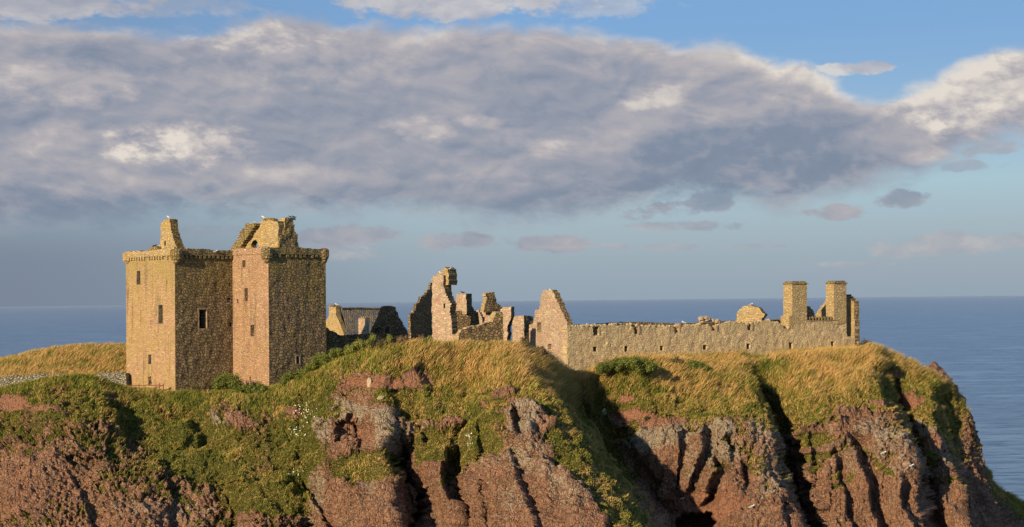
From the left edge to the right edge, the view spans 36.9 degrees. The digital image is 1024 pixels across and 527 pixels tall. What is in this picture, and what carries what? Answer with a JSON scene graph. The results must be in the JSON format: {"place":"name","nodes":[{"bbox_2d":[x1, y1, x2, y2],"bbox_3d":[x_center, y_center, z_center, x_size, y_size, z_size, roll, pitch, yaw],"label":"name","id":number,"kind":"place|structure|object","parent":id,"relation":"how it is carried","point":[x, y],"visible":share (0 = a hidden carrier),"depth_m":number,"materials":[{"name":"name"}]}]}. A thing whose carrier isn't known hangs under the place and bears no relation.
{"place":"outdoors","nodes":[
{"label":"outdoors","id":0,"kind":"place"},
{"bbox_2d":[0,346,1023,526],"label":"headland terrain","id":1,"kind":"structure","parent":0,"point":[659,452],"depth_m":167.72,"materials":[{"name":"brown stone"}]},
{"bbox_2d":[0,373,69,386],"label":"stone wall","id":2,"kind":"structure","parent":1,"relation":"on","point":[7,380],"depth_m":186.27,"materials":[{"name":"grey stone"}]},
{"bbox_2d":[96,371,129,384],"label":"stone wall","id":3,"kind":"structure","parent":1,"relation":"on","point":[119,377],"depth_m":186.56,"materials":[{"name":"grey stone"}]},
{"bbox_2d":[128,383,163,390],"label":"fence","id":4,"kind":"object","parent":1,"relation":"on","point":[156,387],"visible":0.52,"depth_m":179.49,"materials":[{"name":"paint"}]},
{"bbox_2d":[189,381,211,391],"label":"bush","id":5,"kind":"object","parent":1,"relation":"on","point":[203,386],"visible":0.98,"depth_m":178.74,"materials":[{"name":"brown plant"}]},
{"bbox_2d":[123,217,328,390],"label":"tower house","id":6,"kind":"structure","parent":1,"relation":"on","point":[188,324],"depth_m":182.91,"materials":[{"name":"stone"}]},
{"bbox_2d":[136,270,140,285],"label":"window","id":7,"kind":"structure","parent":6,"relation":"in","point":[138,272],"depth_m":186.37,"materials":[{"name":"stone"}]},
{"bbox_2d":[148,354,151,364],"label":"window","id":8,"kind":"structure","parent":6,"relation":"in","point":[149,355],"depth_m":184.20,"materials":[{"name":"stone"}]},
{"bbox_2d":[158,304,163,324],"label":"window","id":9,"kind":"structure","parent":6,"relation":"in","point":[159,305],"depth_m":182.68,"materials":[{"name":"stone"}]},
{"bbox_2d":[198,308,207,329],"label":"window","id":10,"kind":"structure","parent":6,"relation":"in","point":[205,309],"depth_m":182.90,"materials":[{"name":"stone"}]},
{"bbox_2d":[242,259,245,267],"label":"window","id":11,"kind":"structure","parent":6,"relation":"in","point":[243,260],"depth_m":184.18,"materials":[{"name":"beige stone"}]},
{"bbox_2d":[244,287,248,301],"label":"window","id":12,"kind":"structure","parent":6,"relation":"in","point":[245,288],"depth_m":183.73,"materials":[{"name":"beige stone"}]},
{"bbox_2d":[250,324,254,336],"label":"window","id":13,"kind":"structure","parent":6,"relation":"in","point":[252,326],"depth_m":182.77,"materials":[{"name":"beige stone"}]},
{"bbox_2d":[295,355,300,364],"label":"window","id":14,"kind":"structure","parent":6,"relation":"in","point":[298,356],"depth_m":182.92,"materials":[{"name":"stone"}]},
{"bbox_2d":[210,370,243,391],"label":"bush","id":15,"kind":"object","parent":1,"relation":"on","point":[222,381],"visible":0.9,"depth_m":178.57,"materials":[{"name":"green plant"}]},
{"bbox_2d":[233,382,267,394],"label":"bush","id":16,"kind":"object","parent":1,"relation":"on","point":[258,388],"visible":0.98,"depth_m":176.47,"materials":[{"name":"green plant"}]},
{"bbox_2d":[277,368,310,384],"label":"bush","id":17,"kind":"object","parent":1,"relation":"on","point":[290,375],"visible":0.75,"depth_m":177.09,"materials":[{"name":"green plant"}]},
{"bbox_2d":[290,402,317,430],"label":"flower clump","id":18,"kind":"object","parent":1,"relation":"on","point":[306,411],"visible":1,"depth_m":170.67,"materials":[{"name":"white plant"}]},
{"bbox_2d":[303,352,331,370],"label":"bush","id":19,"kind":"object","parent":1,"relation":"on","point":[317,360],"visible":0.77,"depth_m":177.56,"materials":[{"name":"green plant"}]},
{"bbox_2d":[326,343,351,358],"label":"bush","id":20,"kind":"object","parent":1,"relation":"on","point":[333,352],"visible":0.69,"depth_m":176.22,"materials":[{"name":"green plant"}]},
{"bbox_2d":[326,305,379,334],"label":"cottage","id":21,"kind":"structure","parent":1,"relation":"on","point":[341,321],"depth_m":234.12,"materials":[{"name":"yellow stone"}]},
{"bbox_2d":[358,316,368,333],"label":"chimney","id":22,"kind":"object","parent":21,"relation":"part of","point":[363,325],"visible":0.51,"depth_m":220.77,"materials":[{"name":"stone"}]},
{"bbox_2d":[349,337,367,351],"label":"bush","id":23,"kind":"object","parent":1,"relation":"on","point":[360,344],"visible":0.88,"depth_m":174.48,"materials":[{"name":"green plant"}]},
{"bbox_2d":[326,327,408,357],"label":"ruined wall","id":24,"kind":"structure","parent":1,"relation":"on","point":[334,340],"depth_m":198.06,"materials":[{"name":"brown stone"}]},
{"bbox_2d":[367,377,371,386],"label":"boulder","id":25,"kind":"object","parent":1,"relation":"on","point":[369,381],"visible":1,"depth_m":167.50,"materials":[{"name":"beige stone"}]},
{"bbox_2d":[364,333,376,348],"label":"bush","id":26,"kind":"object","parent":1,"relation":"on","point":[372,338],"visible":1,"depth_m":172.89,"materials":[{"name":"green plant"}]},
{"bbox_2d":[375,335,395,347],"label":"weed","id":27,"kind":"object","parent":1,"relation":"on","point":[379,344],"visible":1,"depth_m":172.97,"materials":[{"name":"green plant"}]},
{"bbox_2d":[370,306,407,334],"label":"ruined gable","id":28,"kind":"structure","parent":1,"relation":"on","point":[388,320],"depth_m":205.11,"materials":[{"name":"stone"}]},
{"bbox_2d":[383,325,390,333],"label":"window","id":29,"kind":"structure","parent":28,"relation":"in","point":[386,325],"depth_m":204.96,"materials":[{"name":"stone"}]},
{"bbox_2d":[385,334,394,343],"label":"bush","id":30,"kind":"object","parent":1,"relation":"on","point":[389,338],"visible":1,"depth_m":172.84,"materials":[{"name":"green plant"}]},
{"bbox_2d":[393,335,409,344],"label":"weed","id":31,"kind":"object","parent":1,"relation":"on","point":[399,339],"visible":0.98,"depth_m":173.03,"materials":[{"name":"brown plant"}]},
{"bbox_2d":[408,267,457,341],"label":"ruined tower","id":32,"kind":"structure","parent":1,"relation":"on","point":[434,316],"depth_m":193.55,"materials":[{"name":"yellow stone"}]},
{"bbox_2d":[455,293,479,329],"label":"ruined chimney","id":33,"kind":"object","parent":1,"relation":"on","point":[466,314],"visible":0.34,"depth_m":200.11,"materials":[{"name":"beige stone"}]},
{"bbox_2d":[476,310,481,322],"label":"ruined wall","id":34,"kind":"structure","parent":1,"relation":"on","point":[480,316],"depth_m":205.65,"materials":[{"name":"beige stone"}]},
{"bbox_2d":[455,312,503,344],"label":"ruined wall","id":35,"kind":"structure","parent":1,"relation":"on","point":[492,329],"depth_m":184.44,"materials":[{"name":"brown stone"}]},
{"bbox_2d":[480,292,501,322],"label":"ruined wall","id":36,"kind":"structure","parent":1,"relation":"on","point":[489,305],"depth_m":197.01,"materials":[{"name":"beige stone"}]},
{"bbox_2d":[500,307,513,342],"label":"ruined wall","id":37,"kind":"structure","parent":1,"relation":"on","point":[508,315],"depth_m":195.40,"materials":[{"name":"beige stone"}]},
{"bbox_2d":[0,337,1023,526],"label":"grass","id":38,"kind":"structure","parent":1,"relation":"on","point":[551,377],"depth_m":175.30,"materials":[{"name":"green plant"}]},
{"bbox_2d":[512,315,532,346],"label":"ruined wall","id":39,"kind":"structure","parent":1,"relation":"on","point":[520,325],"depth_m":194.59,"materials":[{"name":"beige stone"}]},
{"bbox_2d":[520,336,529,345],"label":"weed","id":40,"kind":"object","parent":1,"relation":"on","point":[523,341],"visible":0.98,"depth_m":173.09,"materials":[{"name":"brown plant"}]},
{"bbox_2d":[533,346,547,357],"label":"bush","id":41,"kind":"object","parent":1,"relation":"on","point":[543,351],"visible":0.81,"depth_m":174.12,"materials":[{"name":"brown plant"}]},
{"bbox_2d":[594,355,658,373],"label":"bush","id":42,"kind":"object","parent":1,"relation":"on","point":[638,364],"visible":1,"depth_m":181.56,"materials":[{"name":"green plant"}]},
{"bbox_2d":[666,356,683,365],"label":"bush","id":43,"kind":"object","parent":1,"relation":"on","point":[676,360],"visible":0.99,"depth_m":188.16,"materials":[{"name":"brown plant"}]},
{"bbox_2d":[529,281,859,370],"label":"ruined range","id":44,"kind":"structure","parent":1,"relation":"on","point":[833,322],"depth_m":195.75,"materials":[{"name":"stone"}]},
{"bbox_2d":[536,321,541,332],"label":"window","id":45,"kind":"structure","parent":44,"relation":"in","point":[539,323],"depth_m":190.84,"materials":[{"name":"stone"}]},
{"bbox_2d":[685,360,709,370],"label":"bush","id":46,"kind":"object","parent":1,"relation":"on","point":[696,364],"visible":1,"depth_m":188.14,"materials":[{"name":"green plant"}]},
{"bbox_2d":[736,305,767,322],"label":"ruined wall","id":47,"kind":"structure","parent":1,"relation":"on","point":[748,313],"depth_m":201.41,"materials":[{"name":"beige stone"}]},
{"bbox_2d":[856,338,871,346],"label":"bush","id":48,"kind":"object","parent":1,"relation":"on","point":[865,341],"visible":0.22,"depth_m":204.84,"materials":[{"name":"brown plant"}]},
{"bbox_2d":[925,361,952,385],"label":"crag","id":49,"kind":"structure","parent":1,"relation":"on","point":[936,366],"depth_m":212.99,"materials":[{"name":"stone"}]},
{"bbox_2d":[952,382,965,405],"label":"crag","id":50,"kind":"structure","parent":1,"relation":"on","point":[962,398],"depth_m":214.55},
{"bbox_2d":[0,296,1023,499],"bbox_3d":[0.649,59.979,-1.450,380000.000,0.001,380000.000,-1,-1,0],"label":"sea","id":51,"kind":"structure","parent":0,"point":[972,347],"depth_m":3262.53,"materials":[{"name":"liquid"}]},
{"bbox_2d":[0,0,1023,306],"label":"sky","id":52,"kind":"structure","parent":0,"point":[578,149],"materials":[{"name":"blue"}]}
]}

